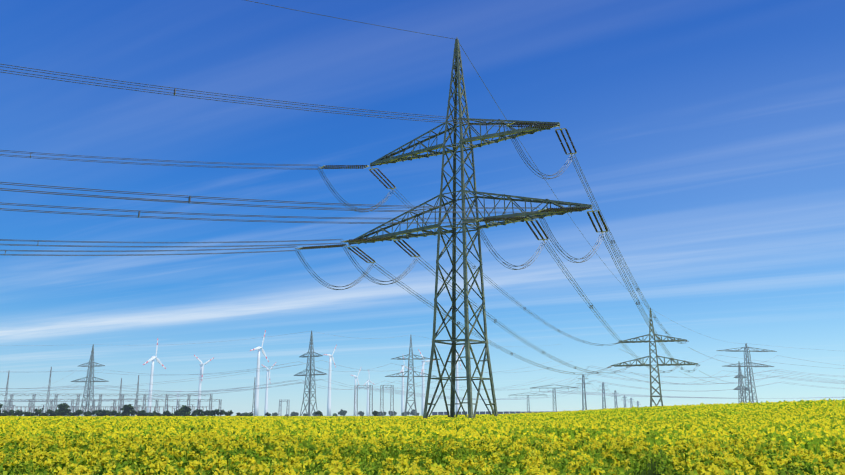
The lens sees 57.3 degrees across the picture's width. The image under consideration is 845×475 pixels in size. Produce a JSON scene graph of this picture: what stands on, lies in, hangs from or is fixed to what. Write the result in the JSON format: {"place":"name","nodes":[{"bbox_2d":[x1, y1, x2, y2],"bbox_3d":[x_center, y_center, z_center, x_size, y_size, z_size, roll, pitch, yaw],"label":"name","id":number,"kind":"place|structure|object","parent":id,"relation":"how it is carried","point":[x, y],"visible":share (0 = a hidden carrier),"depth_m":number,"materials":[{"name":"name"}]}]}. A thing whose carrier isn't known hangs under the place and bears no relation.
{"place":"outdoors","nodes":[
{"label":"outdoors","id":0,"kind":"place"},
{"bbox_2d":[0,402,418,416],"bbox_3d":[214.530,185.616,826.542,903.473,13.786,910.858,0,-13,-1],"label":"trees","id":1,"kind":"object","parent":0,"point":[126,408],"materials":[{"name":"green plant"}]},
{"bbox_2d":[0,412,544,417],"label":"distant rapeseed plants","id":2,"kind":"object","parent":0,"point":[248,416],"visible":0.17,"depth_m":200.53,"materials":[{"name":"plant"}]},
{"bbox_2d":[0,0,844,415],"label":"sky","id":3,"kind":"structure","parent":0,"point":[707,136],"materials":[{"name":"blue"}]},
{"bbox_2d":[154,414,821,474],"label":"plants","id":4,"kind":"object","parent":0,"point":[649,472],"depth_m":11.25,"materials":[{"name":"green plant"}]},
{"bbox_2d":[0,398,844,423],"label":"rapeseed plants","id":5,"kind":"object","parent":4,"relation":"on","point":[702,409],"visible":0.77,"depth_m":60.84,"materials":[{"name":"yellow plant"}]},
{"bbox_2d":[432,411,560,415],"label":"solar park","id":6,"kind":"structure","parent":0,"point":[477,412],"depth_m":337.93,"materials":[{"name":"glass"}]},
{"bbox_3d":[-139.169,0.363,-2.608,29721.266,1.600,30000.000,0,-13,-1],"label":"ground","id":7,"kind":"structure","parent":0,"visible":0},
{"bbox_2d":[2,406,206,416],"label":"trees","id":8,"kind":"object","parent":7,"relation":"on","point":[96,409],"visible":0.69,"depth_m":419.14,"materials":[{"name":"green plant"}]},
{"bbox_2d":[2,367,393,415],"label":"substation gantries","id":9,"kind":"object","parent":7,"relation":"on","point":[31,404],"visible":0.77,"depth_m":436.77,"materials":[{"name":"grey metal"}]},
{"bbox_2d":[145,333,461,415],"bbox_3d":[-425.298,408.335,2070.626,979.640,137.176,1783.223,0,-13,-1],"label":"wind turbines","id":10,"kind":"object","parent":7,"relation":"on","point":[258,348],"visible":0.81,"depth_m":1395.13,"materials":[{"name":"white"}]},
{"bbox_2d":[143,330,463,390],"bbox_3d":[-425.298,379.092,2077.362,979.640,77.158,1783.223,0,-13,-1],"label":"turbine blade markings","id":11,"kind":"object","parent":10,"relation":"attached to","point":[274,364],"visible":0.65,"depth_m":1365.63,"materials":[{"name":"red paint"}]},
{"bbox_2d":[0,422,844,474],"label":"rapeseed plants","id":12,"kind":"object","parent":7,"relation":"on","point":[270,454],"visible":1,"depth_m":8.06,"materials":[{"name":"yellow plant"}]},
{"bbox_2d":[0,406,844,461],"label":"rapeseed plants","id":13,"kind":"object","parent":7,"relation":"on","point":[813,429],"visible":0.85,"depth_m":19.38,"materials":[{"name":"yellow plant"}]},
{"bbox_2d":[71,331,776,415],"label":"distant pylons","id":14,"kind":"object","parent":7,"relation":"on","point":[738,376],"visible":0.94,"depth_m":528.68,"materials":[{"name":"grey metal"}]},
{"bbox_2d":[348,37,592,418],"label":"pylon","id":15,"kind":"object","parent":7,"relation":"on","point":[390,157],"visible":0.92,"depth_m":99.48,"materials":[{"name":"metal"}]},
{"bbox_2d":[0,0,695,374],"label":"line conductors","id":16,"kind":"object","parent":15,"relation":"on","point":[378,206],"visible":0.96,"depth_m":89.63,"materials":[{"name":"grey metal"}]},
{"bbox_2d":[296,122,699,367],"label":"insulators","id":17,"kind":"object","parent":15,"relation":"attached to","point":[560,209],"visible":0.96,"depth_m":99.26,"materials":[{"name":"black ceramic"}]},
{"bbox_2d":[513,374,639,411],"bbox_3d":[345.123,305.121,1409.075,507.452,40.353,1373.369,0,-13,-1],"label":"transmission towers","id":18,"kind":"structure","parent":7,"relation":"on","point":[603,399],"depth_m":924.78,"materials":[{"name":"grey metal"}]},
{"bbox_2d":[366,366,844,403],"bbox_3d":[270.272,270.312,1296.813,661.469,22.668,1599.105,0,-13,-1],"label":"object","id":19,"kind":"object","parent":18,"relation":"on","point":[549,391],"visible":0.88,"depth_m":648.86,"materials":[{"name":"grey"}]},
{"bbox_2d":[611,308,698,406],"bbox_3d":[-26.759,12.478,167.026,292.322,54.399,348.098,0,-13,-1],"label":"pylon","id":20,"kind":"object","parent":7,"relation":"on","point":[650,362],"visible":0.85,"depth_m":331.85,"materials":[{"name":"metal"}]},
{"bbox_2d":[0,311,844,401],"bbox_3d":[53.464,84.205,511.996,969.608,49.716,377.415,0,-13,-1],"label":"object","id":21,"kind":"object","parent":20,"relation":"attached to","point":[206,391],"visible":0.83,"depth_m":509.36,"materials":[{"name":"grey"}]}
]}

